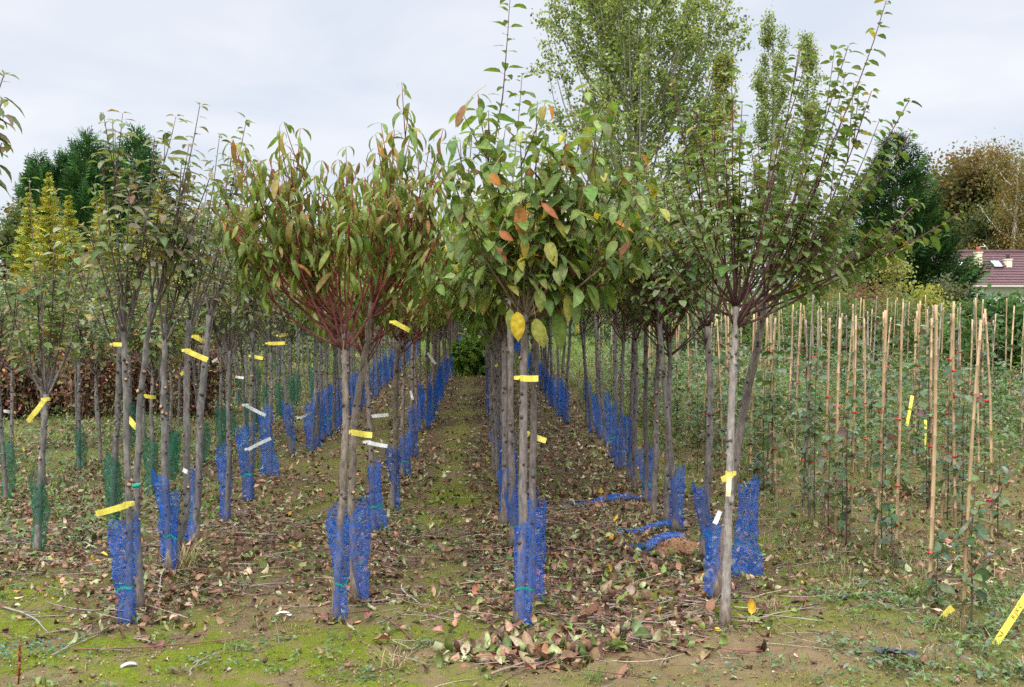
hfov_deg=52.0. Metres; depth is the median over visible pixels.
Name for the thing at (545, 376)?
tree guard net
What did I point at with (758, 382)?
young tree
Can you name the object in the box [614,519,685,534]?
tree guard net
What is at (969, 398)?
young tree
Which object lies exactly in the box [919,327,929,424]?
young tree
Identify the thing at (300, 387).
tree guard net
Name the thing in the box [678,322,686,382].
young tree
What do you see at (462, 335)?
shrub
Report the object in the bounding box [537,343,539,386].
plum tree
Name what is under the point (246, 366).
apple tree
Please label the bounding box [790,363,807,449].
young tree
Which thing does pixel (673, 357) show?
young tree
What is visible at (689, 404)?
bamboo cane
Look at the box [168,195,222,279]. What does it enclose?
tree
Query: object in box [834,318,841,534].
bamboo cane
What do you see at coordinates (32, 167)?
cypress tree
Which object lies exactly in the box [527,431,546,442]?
plant label
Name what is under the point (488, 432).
cherry tree
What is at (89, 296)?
apple tree
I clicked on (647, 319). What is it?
plum tree
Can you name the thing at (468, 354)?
shrub
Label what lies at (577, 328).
plant label
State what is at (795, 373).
young tree
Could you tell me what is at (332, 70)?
sky
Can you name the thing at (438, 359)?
peach tree
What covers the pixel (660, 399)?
bamboo cane
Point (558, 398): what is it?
tree guard net
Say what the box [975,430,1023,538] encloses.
young tree
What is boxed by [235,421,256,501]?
tree guard net
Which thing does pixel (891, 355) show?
young tree
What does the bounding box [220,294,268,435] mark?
apple tree
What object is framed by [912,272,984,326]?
shrub
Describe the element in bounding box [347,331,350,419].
apple tree
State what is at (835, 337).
young tree
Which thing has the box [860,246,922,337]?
shrub
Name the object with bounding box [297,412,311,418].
plant label
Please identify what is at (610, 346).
young tree
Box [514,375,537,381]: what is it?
plant label
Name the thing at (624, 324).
plum tree
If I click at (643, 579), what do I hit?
fallen branch
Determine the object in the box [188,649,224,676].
fallen branch
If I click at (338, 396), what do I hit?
tree guard net
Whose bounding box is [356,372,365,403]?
tree guard net
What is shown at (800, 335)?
bamboo cane
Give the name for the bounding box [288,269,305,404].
apple tree
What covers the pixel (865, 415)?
bamboo cane
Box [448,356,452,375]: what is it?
tree guard net
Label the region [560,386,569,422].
tree guard net
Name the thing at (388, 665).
dry grass tuft
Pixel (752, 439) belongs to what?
young tree
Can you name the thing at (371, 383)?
tree guard net
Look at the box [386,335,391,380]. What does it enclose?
apple tree
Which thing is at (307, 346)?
apple tree
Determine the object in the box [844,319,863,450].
young tree
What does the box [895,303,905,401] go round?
bamboo cane
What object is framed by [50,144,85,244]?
cypress tree
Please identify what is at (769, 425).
bamboo cane
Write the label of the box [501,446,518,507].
tree guard net
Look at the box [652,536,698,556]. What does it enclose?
earth clod
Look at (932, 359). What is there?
bamboo cane
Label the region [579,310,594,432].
plum tree
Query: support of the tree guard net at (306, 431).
attached to the apple tree at (315, 397)
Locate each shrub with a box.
[404,322,471,341]
[447,336,485,375]
[460,326,553,340]
[567,311,652,344]
[629,272,714,348]
[650,284,757,371]
[677,273,816,366]
[724,282,858,372]
[768,269,849,350]
[790,286,904,377]
[808,274,906,355]
[822,283,962,378]
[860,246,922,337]
[892,280,958,350]
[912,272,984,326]
[923,311,974,386]
[939,297,983,328]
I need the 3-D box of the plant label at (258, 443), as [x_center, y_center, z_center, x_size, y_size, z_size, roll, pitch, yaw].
[-2.023,0.798,8.344,0.225,0.113,0.056,1,2,17]
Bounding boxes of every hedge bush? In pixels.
[0,265,65,391]
[6,258,147,398]
[105,271,175,395]
[180,275,272,373]
[243,326,359,363]
[301,327,424,353]
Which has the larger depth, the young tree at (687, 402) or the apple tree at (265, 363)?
the apple tree at (265, 363)
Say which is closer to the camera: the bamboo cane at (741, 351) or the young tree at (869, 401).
the young tree at (869, 401)
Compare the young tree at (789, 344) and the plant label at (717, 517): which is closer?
the plant label at (717, 517)
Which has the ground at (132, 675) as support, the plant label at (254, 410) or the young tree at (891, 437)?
the young tree at (891, 437)
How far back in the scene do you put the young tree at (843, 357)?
13.75 m
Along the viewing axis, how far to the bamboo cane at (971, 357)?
10.29 m
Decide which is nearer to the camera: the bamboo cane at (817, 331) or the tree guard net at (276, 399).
the tree guard net at (276, 399)
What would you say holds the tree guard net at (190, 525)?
attached to the apple tree at (198, 466)
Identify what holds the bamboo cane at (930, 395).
on the ground at (132, 675)
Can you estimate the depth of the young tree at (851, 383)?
10.57 m
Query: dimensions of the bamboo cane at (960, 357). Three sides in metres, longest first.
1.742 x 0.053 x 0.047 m
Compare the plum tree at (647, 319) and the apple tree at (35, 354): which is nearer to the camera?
the plum tree at (647, 319)
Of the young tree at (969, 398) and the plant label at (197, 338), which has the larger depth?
the young tree at (969, 398)
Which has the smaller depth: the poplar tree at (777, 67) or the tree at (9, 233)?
the tree at (9, 233)
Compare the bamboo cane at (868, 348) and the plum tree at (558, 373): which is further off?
the plum tree at (558, 373)
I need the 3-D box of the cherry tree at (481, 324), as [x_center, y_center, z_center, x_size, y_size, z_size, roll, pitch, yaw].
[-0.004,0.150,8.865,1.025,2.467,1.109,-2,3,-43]
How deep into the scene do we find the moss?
5.51 m
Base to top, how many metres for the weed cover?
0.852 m
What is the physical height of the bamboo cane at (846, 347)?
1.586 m
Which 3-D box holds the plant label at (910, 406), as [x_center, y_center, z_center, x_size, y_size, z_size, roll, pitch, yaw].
[4.051,0.685,10.693,0.034,0.319,0.011,14,-9,-1]
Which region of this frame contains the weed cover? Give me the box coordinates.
[0,347,1023,686]
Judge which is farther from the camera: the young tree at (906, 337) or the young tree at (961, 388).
the young tree at (906, 337)
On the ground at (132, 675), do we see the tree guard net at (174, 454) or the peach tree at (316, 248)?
the peach tree at (316, 248)
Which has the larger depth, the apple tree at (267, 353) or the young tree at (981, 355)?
the apple tree at (267, 353)
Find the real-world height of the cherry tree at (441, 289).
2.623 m
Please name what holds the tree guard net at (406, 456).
attached to the peach tree at (430, 320)
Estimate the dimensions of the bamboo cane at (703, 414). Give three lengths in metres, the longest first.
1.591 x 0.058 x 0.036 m
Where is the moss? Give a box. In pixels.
[0,531,1022,686]
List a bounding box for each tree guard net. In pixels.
[0,432,16,500]
[28,466,49,550]
[73,423,87,471]
[103,449,122,523]
[107,512,139,623]
[129,399,135,449]
[142,431,158,495]
[151,468,178,569]
[157,490,180,560]
[167,434,178,479]
[170,427,180,467]
[183,468,197,541]
[203,420,210,462]
[215,402,225,452]
[215,442,232,520]
[224,402,235,446]
[235,374,241,404]
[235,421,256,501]
[243,397,248,436]
[254,393,260,431]
[255,368,261,392]
[257,406,279,475]
[262,382,268,422]
[274,357,280,385]
[274,381,283,416]
[281,400,295,455]
[287,372,295,410]
[293,370,301,405]
[303,402,315,451]
[309,365,313,398]
[311,389,321,447]
[318,392,325,437]
[323,384,332,435]
[325,385,339,429]
[326,501,350,621]
[330,385,342,421]
[344,495,371,598]
[350,368,355,413]
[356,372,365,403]
[367,458,387,529]
[369,369,373,396]
[373,364,379,395]
[380,359,388,385]
[385,443,400,509]
[387,355,392,378]
[398,431,411,475]
[408,404,418,455]
[414,391,422,429]
[417,383,423,417]
[420,383,431,428]
[423,385,435,422]
[430,383,437,414]
[435,375,438,410]
[436,368,441,402]
[440,364,444,391]
[442,359,448,382]
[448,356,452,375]
[485,394,489,417]
[497,466,518,520]
[499,434,515,486]
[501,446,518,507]
[504,483,518,538]
[512,521,533,627]
[527,489,546,600]
[538,363,541,388]
[542,367,549,400]
[546,374,556,405]
[548,375,557,406]
[556,380,562,416]
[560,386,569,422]
[562,493,637,505]
[583,378,591,419]
[587,392,596,432]
[593,400,604,437]
[603,391,611,446]
[608,402,617,457]
[614,420,625,469]
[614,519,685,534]
[620,412,632,476]
[625,531,683,553]
[635,443,652,500]
[668,465,684,529]
[691,481,712,553]
[703,522,721,597]
[731,474,763,576]
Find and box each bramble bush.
[0,326,55,420]
[13,307,85,415]
[42,332,140,419]
[81,337,175,414]
[137,327,247,418]
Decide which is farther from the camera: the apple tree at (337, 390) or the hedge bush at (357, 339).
the hedge bush at (357, 339)
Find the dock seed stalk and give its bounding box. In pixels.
[16,643,22,683]
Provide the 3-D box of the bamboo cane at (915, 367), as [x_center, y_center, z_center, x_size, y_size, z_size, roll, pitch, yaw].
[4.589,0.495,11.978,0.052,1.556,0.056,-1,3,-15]
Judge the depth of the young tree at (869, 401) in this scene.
10.11 m
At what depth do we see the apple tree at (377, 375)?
19.10 m
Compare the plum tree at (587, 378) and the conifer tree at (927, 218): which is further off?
the conifer tree at (927, 218)
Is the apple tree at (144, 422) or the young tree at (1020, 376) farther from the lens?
the apple tree at (144, 422)
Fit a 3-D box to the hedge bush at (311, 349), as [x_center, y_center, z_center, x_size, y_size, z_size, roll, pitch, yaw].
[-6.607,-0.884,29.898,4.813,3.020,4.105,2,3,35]
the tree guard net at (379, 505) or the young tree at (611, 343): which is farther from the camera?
the young tree at (611, 343)
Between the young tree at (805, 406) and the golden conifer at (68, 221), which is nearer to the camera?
the young tree at (805, 406)
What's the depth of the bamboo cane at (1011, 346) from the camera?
11.92 m
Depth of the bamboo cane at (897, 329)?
20.46 m
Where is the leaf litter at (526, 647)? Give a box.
[0,353,1023,686]
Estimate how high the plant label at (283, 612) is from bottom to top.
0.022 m
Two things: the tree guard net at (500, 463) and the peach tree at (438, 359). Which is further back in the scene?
the peach tree at (438, 359)
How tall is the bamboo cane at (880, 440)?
1.685 m
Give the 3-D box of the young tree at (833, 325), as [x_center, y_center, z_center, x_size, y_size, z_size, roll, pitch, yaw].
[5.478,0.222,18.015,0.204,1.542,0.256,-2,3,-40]
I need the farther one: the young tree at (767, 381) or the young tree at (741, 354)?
the young tree at (741, 354)
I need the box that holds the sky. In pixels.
[0,0,1023,296]
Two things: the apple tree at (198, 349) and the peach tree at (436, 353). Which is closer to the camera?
the apple tree at (198, 349)
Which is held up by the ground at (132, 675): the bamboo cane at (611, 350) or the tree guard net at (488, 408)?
the bamboo cane at (611, 350)
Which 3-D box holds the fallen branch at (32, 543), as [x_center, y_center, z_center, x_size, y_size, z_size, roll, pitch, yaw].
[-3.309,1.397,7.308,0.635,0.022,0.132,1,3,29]
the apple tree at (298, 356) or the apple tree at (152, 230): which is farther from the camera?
the apple tree at (298, 356)
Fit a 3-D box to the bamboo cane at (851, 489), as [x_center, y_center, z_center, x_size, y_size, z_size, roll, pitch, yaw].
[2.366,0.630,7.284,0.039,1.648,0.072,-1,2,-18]
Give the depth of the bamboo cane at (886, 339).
9.73 m
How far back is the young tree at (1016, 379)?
15.76 m
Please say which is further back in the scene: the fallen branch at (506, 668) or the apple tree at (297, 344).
the apple tree at (297, 344)
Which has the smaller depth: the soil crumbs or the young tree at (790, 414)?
the soil crumbs
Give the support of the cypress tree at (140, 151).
on the ground at (132, 675)
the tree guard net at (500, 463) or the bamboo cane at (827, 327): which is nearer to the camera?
the tree guard net at (500, 463)
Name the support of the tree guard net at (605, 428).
attached to the plum tree at (596, 334)
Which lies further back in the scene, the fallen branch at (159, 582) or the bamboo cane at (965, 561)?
the fallen branch at (159, 582)
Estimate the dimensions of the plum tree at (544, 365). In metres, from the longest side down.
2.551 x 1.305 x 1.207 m
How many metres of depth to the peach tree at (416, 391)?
13.54 m
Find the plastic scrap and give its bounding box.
[875,647,919,656]
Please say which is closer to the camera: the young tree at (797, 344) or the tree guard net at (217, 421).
the tree guard net at (217, 421)
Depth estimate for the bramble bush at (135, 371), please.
15.76 m
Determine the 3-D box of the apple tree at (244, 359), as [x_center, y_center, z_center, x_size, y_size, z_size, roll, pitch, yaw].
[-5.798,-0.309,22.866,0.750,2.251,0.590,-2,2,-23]
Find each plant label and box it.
[26,398,49,421]
[95,501,134,516]
[110,342,121,346]
[129,416,135,429]
[144,394,155,398]
[182,348,208,361]
[191,335,203,342]
[242,404,265,416]
[245,437,271,450]
[249,355,262,359]
[265,341,284,344]
[275,611,291,615]
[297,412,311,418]
[349,430,371,437]
[363,440,387,447]
[371,413,388,417]
[389,320,409,332]
[426,352,435,363]
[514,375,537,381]
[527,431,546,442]
[575,323,579,332]
[713,510,721,524]
[721,471,735,482]
[726,477,731,496]
[905,395,913,425]
[924,420,927,448]
[938,605,954,623]
[992,593,1023,644]
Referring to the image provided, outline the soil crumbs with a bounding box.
[1,543,1023,686]
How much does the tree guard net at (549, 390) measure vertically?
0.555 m
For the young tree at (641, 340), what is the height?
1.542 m
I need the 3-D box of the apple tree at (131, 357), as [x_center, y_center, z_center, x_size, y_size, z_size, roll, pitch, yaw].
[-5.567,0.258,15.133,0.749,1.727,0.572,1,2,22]
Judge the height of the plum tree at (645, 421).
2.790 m
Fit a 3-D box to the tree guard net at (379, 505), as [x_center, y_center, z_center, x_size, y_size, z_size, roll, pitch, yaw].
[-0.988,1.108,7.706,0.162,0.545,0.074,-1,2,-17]
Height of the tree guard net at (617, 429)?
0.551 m
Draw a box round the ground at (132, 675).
[0,305,1023,686]
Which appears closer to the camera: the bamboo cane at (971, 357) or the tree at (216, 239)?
the bamboo cane at (971, 357)
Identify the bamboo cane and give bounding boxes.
[611,323,612,391]
[628,335,631,398]
[648,325,652,405]
[650,327,654,421]
[659,368,661,425]
[673,325,679,428]
[674,318,679,435]
[687,311,690,438]
[695,311,696,398]
[699,323,712,447]
[715,302,722,459]
[715,320,717,404]
[716,314,724,475]
[724,311,728,402]
[727,302,729,379]
[740,308,742,390]
[749,314,754,480]
[757,318,767,487]
[766,318,775,494]
[767,331,769,389]
[769,290,776,499]
[775,319,778,394]
[779,300,780,390]
[786,304,793,441]
[787,319,792,437]
[794,303,801,453]
[794,311,796,424]
[799,314,802,356]
[800,320,808,507]
[802,305,810,446]
[807,295,817,517]
[812,325,813,375]
[817,311,817,373]
[818,309,819,404]
[820,308,822,420]
[821,318,831,528]
[827,302,827,359]
[834,303,838,363]
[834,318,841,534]
[839,313,842,417]
[841,321,851,465]
[843,315,847,424]
[848,325,854,444]
[849,315,857,540]
[852,304,856,470]
[856,298,861,396]
[859,317,868,417]
[863,299,864,404]
[863,318,867,476]
[867,311,870,422]
[869,309,872,359]
[872,296,876,383]
[874,310,886,556]
[881,298,888,483]
[882,312,883,365]
[884,317,891,411]
[889,300,895,391]
[893,303,903,494]
[893,326,902,566]
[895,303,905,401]
[897,297,898,364]
[907,302,909,385]
[907,311,917,455]
[913,301,920,460]
[913,319,915,447]
[916,304,921,431]
[925,295,927,386]
[927,305,937,602]
[927,309,929,394]
[928,318,932,506]
[932,303,942,439]
[932,305,933,432]
[940,301,954,518]
[940,308,943,373]
[952,313,957,527]
[955,308,957,366]
[956,307,960,460]
[959,303,961,438]
[961,319,972,471]
[961,319,981,627]
[970,300,974,402]
[975,298,979,482]
[979,299,983,383]
[980,314,983,445]
[984,309,993,537]
[988,314,995,424]
[992,320,993,406]
[1004,298,1006,390]
[1005,306,1014,448]
[1020,317,1023,400]
[1020,354,1023,456]
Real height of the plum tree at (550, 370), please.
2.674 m
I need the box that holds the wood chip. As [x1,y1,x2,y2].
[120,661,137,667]
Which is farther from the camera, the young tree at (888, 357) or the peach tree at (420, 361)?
the young tree at (888, 357)
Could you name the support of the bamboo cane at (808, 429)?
on the ground at (132, 675)
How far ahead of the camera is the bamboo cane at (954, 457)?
7.83 m
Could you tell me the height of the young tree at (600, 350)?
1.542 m
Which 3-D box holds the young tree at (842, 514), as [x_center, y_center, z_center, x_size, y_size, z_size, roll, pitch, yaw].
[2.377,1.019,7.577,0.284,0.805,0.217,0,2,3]
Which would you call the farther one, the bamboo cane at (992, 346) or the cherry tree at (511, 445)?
the bamboo cane at (992, 346)
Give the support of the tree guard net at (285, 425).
attached to the apple tree at (289, 439)
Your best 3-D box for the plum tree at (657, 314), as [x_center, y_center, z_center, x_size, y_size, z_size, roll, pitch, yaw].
[0.989,0.017,7.670,1.246,2.812,1.316,-1,2,-15]
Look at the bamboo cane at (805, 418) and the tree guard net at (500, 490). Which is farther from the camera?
the bamboo cane at (805, 418)
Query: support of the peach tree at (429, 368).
on the ground at (132, 675)
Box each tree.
[0,70,24,195]
[0,176,100,550]
[0,195,40,291]
[0,269,37,500]
[0,290,41,459]
[0,300,89,484]
[3,148,64,280]
[16,260,77,448]
[42,255,111,472]
[43,126,121,273]
[46,302,108,431]
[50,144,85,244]
[65,299,136,462]
[68,109,177,623]
[70,268,117,428]
[79,129,166,524]
[80,141,146,272]
[92,259,156,450]
[100,279,198,495]
[106,305,137,417]
[112,307,158,440]
[115,101,222,609]
[116,122,180,280]
[133,260,187,396]
[133,267,198,481]
[135,287,218,471]
[136,172,236,569]
[168,112,256,558]
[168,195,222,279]
[168,256,228,462]
[171,142,269,542]
[173,274,206,393]
[173,293,204,426]
[185,207,276,520]
[191,277,260,454]
[195,212,276,278]
[198,199,316,501]
[202,122,415,619]
[204,272,237,398]
[208,287,232,409]
[219,274,239,405]
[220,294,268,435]
[224,239,300,475]
[226,297,264,426]
[235,335,239,381]
[238,301,287,424]
[239,330,249,396]
[244,206,344,333]
[244,343,247,377]
[256,339,258,395]
[266,326,272,370]
[268,283,303,416]
[270,228,306,456]
[273,323,277,382]
[275,309,307,409]
[280,216,440,529]
[284,325,289,378]
[286,270,346,446]
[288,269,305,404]
[288,315,312,399]
[293,229,344,452]
[294,251,337,442]
[296,330,299,377]
[300,323,311,374]
[305,225,342,428]
[305,314,331,435]
[315,195,369,328]
[331,239,347,431]
[334,195,467,511]
[337,338,342,423]
[343,242,451,476]
[344,83,455,603]
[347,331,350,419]
[350,338,353,414]
[353,333,354,372]
[359,305,366,410]
[366,166,418,240]
[371,318,374,398]
[374,324,378,396]
[376,325,381,388]
[378,318,380,391]
[380,309,456,433]
[381,323,385,385]
[384,334,387,381]
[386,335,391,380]
[390,338,392,377]
[392,339,394,360]
[405,339,406,366]
[406,286,454,456]
[417,315,450,419]
[419,182,552,528]
[423,307,460,428]
[427,325,437,419]
[430,312,456,415]
[431,316,453,410]
[434,83,669,627]
[434,214,500,484]
[435,326,439,385]
[437,197,564,491]
[437,238,563,390]
[437,329,440,390]
[440,132,625,606]
[440,239,494,474]
[441,319,458,387]
[443,326,445,384]
[445,318,446,379]
[447,324,448,359]
[448,323,450,377]
[451,321,452,343]
[453,182,566,422]
[472,0,551,548]
[485,331,488,393]
[488,418,490,441]
[494,334,499,426]
[496,332,499,410]
[497,334,499,400]
[522,0,755,229]
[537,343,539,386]
[540,345,543,392]
[543,348,545,393]
[545,337,549,401]
[545,341,548,398]
[547,236,601,335]
[549,315,564,416]
[549,316,554,408]
[549,325,553,405]
[560,316,566,410]
[562,317,572,423]
[571,306,601,427]
[573,254,611,438]
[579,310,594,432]
[580,218,678,492]
[584,249,623,457]
[585,249,608,446]
[585,251,637,469]
[586,156,752,531]
[591,179,724,502]
[594,196,733,514]
[595,209,691,481]
[598,316,608,374]
[598,335,604,364]
[605,332,613,390]
[608,324,619,386]
[610,342,621,394]
[617,204,750,523]
[624,332,629,391]
[625,327,640,398]
[633,130,763,560]
[638,324,649,405]
[644,0,965,627]
[648,338,659,423]
[648,342,659,413]
[667,194,750,321]
[671,339,684,421]
[671,341,684,430]
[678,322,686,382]
[685,358,699,433]
[686,341,698,380]
[686,381,705,447]
[689,316,699,387]
[693,312,704,397]
[694,386,706,449]
[697,47,754,288]
[699,342,714,429]
[708,81,880,598]
[712,319,727,440]
[712,320,727,456]
[714,211,813,330]
[718,354,737,450]
[721,323,727,391]
[723,321,742,459]
[725,337,746,453]
[737,337,748,390]
[744,5,799,319]
[744,340,776,495]
[745,375,762,474]
[749,404,770,486]
[750,339,762,427]
[753,341,786,499]
[767,375,780,425]
[774,321,782,394]
[777,313,788,400]
[778,357,799,437]
[778,378,798,440]
[784,326,793,372]
[785,317,800,427]
[786,29,827,298]
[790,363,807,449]
[791,345,827,518]
[794,327,802,376]
[796,361,820,508]
[801,382,816,440]
[803,129,995,338]
[807,211,868,304]
[814,320,825,381]
[815,337,827,413]
[815,392,844,526]
[821,429,865,535]
[826,312,837,392]
[830,326,837,372]
[831,398,863,546]
[833,339,848,411]
[834,353,846,399]
[834,392,852,465]
[842,324,854,387]
[843,351,863,458]
[844,317,863,423]
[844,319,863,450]
[857,334,862,395]
[858,403,897,557]
[859,338,882,477]
[863,377,879,438]
[868,316,888,427]
[868,509,904,566]
[872,359,893,435]
[873,349,881,402]
[873,354,896,478]
[886,330,892,398]
[887,324,910,493]
[887,343,898,394]
[892,352,907,417]
[896,363,920,448]
[897,138,1023,249]
[902,311,912,384]
[905,334,929,461]
[906,346,925,450]
[909,325,940,502]
[916,386,938,508]
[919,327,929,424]
[921,531,962,604]
[924,331,940,424]
[935,365,962,519]
[942,193,1023,249]
[943,313,956,405]
[948,366,976,526]
[950,349,970,468]
[953,474,1002,625]
[955,357,966,433]
[955,371,976,473]
[956,128,1023,249]
[965,343,974,397]
[972,317,993,433]
[975,375,994,482]
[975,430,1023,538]
[979,328,996,425]
[989,315,1005,423]
[996,344,1015,447]
[1006,362,1022,404]
[1015,335,1023,443]
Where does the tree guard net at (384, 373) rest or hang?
attached to the apple tree at (384, 383)
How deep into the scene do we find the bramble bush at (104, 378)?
15.19 m
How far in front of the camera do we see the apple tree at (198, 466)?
7.37 m
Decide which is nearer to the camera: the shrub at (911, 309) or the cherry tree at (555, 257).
the cherry tree at (555, 257)
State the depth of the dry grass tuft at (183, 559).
6.78 m
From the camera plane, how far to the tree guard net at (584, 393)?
14.33 m
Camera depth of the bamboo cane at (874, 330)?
15.62 m
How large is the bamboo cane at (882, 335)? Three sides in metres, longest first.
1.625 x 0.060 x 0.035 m
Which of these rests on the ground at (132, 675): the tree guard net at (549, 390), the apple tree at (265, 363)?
the apple tree at (265, 363)
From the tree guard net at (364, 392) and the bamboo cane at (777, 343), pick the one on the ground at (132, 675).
the bamboo cane at (777, 343)
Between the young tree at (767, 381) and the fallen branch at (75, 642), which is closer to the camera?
the fallen branch at (75, 642)
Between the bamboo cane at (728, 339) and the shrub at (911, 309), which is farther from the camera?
the shrub at (911, 309)
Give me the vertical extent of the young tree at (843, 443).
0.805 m
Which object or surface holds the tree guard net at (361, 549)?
attached to the peach tree at (422, 225)
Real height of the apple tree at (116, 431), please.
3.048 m
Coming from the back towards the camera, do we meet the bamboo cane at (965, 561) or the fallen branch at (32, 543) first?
the fallen branch at (32, 543)
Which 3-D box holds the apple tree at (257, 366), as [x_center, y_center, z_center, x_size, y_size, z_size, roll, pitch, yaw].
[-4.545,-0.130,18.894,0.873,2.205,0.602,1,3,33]
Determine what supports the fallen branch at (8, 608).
on the ground at (132, 675)
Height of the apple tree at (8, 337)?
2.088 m
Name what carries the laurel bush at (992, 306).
on the ground at (132, 675)
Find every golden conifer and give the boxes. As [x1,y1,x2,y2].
[4,192,45,309]
[20,172,78,392]
[54,195,88,288]
[71,190,123,389]
[120,227,139,288]
[137,180,197,390]
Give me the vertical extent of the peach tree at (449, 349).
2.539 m
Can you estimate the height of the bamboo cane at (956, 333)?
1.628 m
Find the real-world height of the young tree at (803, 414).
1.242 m
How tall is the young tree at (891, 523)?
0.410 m
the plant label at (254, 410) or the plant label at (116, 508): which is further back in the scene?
the plant label at (254, 410)
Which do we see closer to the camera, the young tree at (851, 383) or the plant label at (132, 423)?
the plant label at (132, 423)
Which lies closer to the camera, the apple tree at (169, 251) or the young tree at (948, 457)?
the apple tree at (169, 251)
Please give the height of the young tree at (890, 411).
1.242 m
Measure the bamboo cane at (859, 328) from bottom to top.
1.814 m
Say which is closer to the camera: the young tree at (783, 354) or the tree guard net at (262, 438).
the tree guard net at (262, 438)
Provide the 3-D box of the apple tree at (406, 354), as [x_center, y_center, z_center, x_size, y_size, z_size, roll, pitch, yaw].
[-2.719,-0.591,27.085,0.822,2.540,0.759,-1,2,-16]
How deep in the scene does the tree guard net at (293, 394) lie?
16.25 m
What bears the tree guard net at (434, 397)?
attached to the peach tree at (434, 365)
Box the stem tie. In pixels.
[132,483,140,487]
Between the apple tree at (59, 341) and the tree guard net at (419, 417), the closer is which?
the apple tree at (59, 341)
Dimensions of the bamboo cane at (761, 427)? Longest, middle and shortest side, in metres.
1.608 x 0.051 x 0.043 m
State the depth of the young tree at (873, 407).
12.75 m
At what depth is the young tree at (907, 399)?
11.52 m
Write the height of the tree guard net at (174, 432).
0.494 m
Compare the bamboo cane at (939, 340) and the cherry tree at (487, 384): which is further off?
the cherry tree at (487, 384)
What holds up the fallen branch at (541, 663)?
on the leaf litter at (526, 647)
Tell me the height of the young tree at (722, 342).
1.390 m
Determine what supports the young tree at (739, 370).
on the ground at (132, 675)
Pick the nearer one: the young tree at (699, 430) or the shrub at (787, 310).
the young tree at (699, 430)
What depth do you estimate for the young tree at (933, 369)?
13.19 m
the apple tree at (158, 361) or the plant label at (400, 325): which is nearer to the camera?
the plant label at (400, 325)
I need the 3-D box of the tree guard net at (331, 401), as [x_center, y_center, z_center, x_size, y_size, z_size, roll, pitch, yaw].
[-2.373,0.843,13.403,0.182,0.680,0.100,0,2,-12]
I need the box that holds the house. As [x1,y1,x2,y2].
[931,247,1023,302]
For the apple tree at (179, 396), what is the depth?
14.01 m
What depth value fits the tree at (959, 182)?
93.65 m
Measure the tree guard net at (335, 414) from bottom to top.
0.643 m
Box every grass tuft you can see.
[145,528,231,567]
[361,640,418,670]
[566,658,614,685]
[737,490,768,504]
[759,594,800,609]
[835,578,867,598]
[887,570,927,597]
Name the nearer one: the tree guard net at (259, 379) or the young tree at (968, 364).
the young tree at (968, 364)
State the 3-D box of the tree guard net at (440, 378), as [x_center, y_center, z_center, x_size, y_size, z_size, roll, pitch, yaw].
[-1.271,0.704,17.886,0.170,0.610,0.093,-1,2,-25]
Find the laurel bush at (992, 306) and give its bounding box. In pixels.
[939,282,1023,401]
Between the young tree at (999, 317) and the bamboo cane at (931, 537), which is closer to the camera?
the bamboo cane at (931, 537)
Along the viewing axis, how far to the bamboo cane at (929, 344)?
14.06 m
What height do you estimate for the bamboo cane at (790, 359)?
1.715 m
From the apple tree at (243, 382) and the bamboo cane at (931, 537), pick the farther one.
the apple tree at (243, 382)
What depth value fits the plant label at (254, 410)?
8.23 m
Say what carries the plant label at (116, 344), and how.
attached to the apple tree at (116, 431)
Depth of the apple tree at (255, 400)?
13.69 m
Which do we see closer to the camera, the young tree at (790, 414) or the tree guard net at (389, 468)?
the tree guard net at (389, 468)
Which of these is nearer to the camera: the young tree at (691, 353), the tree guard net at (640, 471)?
the tree guard net at (640, 471)
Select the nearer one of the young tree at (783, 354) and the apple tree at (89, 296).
the apple tree at (89, 296)
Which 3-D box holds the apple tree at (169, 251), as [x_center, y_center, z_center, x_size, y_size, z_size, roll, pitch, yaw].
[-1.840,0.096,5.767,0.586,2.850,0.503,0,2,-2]
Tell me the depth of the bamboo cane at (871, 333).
18.85 m
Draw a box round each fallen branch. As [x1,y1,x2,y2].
[0,541,66,548]
[3,606,46,630]
[51,625,103,655]
[73,630,262,649]
[150,559,165,598]
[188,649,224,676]
[386,617,414,643]
[397,583,419,602]
[399,516,498,545]
[490,645,575,674]
[536,651,588,666]
[626,571,654,587]
[658,589,707,603]
[760,604,826,617]
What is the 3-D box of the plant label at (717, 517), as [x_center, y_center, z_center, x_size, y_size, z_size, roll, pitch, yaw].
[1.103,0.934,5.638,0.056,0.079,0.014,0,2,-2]
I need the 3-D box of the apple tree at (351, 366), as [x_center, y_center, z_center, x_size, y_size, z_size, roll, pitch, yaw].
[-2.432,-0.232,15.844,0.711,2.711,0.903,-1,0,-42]
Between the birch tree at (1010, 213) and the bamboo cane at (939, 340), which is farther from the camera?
the birch tree at (1010, 213)
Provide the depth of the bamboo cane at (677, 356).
14.17 m
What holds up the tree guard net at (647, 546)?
on the ground at (132, 675)
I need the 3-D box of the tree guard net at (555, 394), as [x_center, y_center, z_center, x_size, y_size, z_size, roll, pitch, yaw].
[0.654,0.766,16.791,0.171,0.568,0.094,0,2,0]
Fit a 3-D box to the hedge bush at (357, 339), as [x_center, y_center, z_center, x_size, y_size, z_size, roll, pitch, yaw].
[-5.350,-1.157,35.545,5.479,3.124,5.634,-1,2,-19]
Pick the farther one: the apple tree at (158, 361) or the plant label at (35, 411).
the apple tree at (158, 361)
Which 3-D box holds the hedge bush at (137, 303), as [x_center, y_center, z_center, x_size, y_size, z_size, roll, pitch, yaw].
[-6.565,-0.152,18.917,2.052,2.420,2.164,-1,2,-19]
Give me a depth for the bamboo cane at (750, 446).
9.97 m

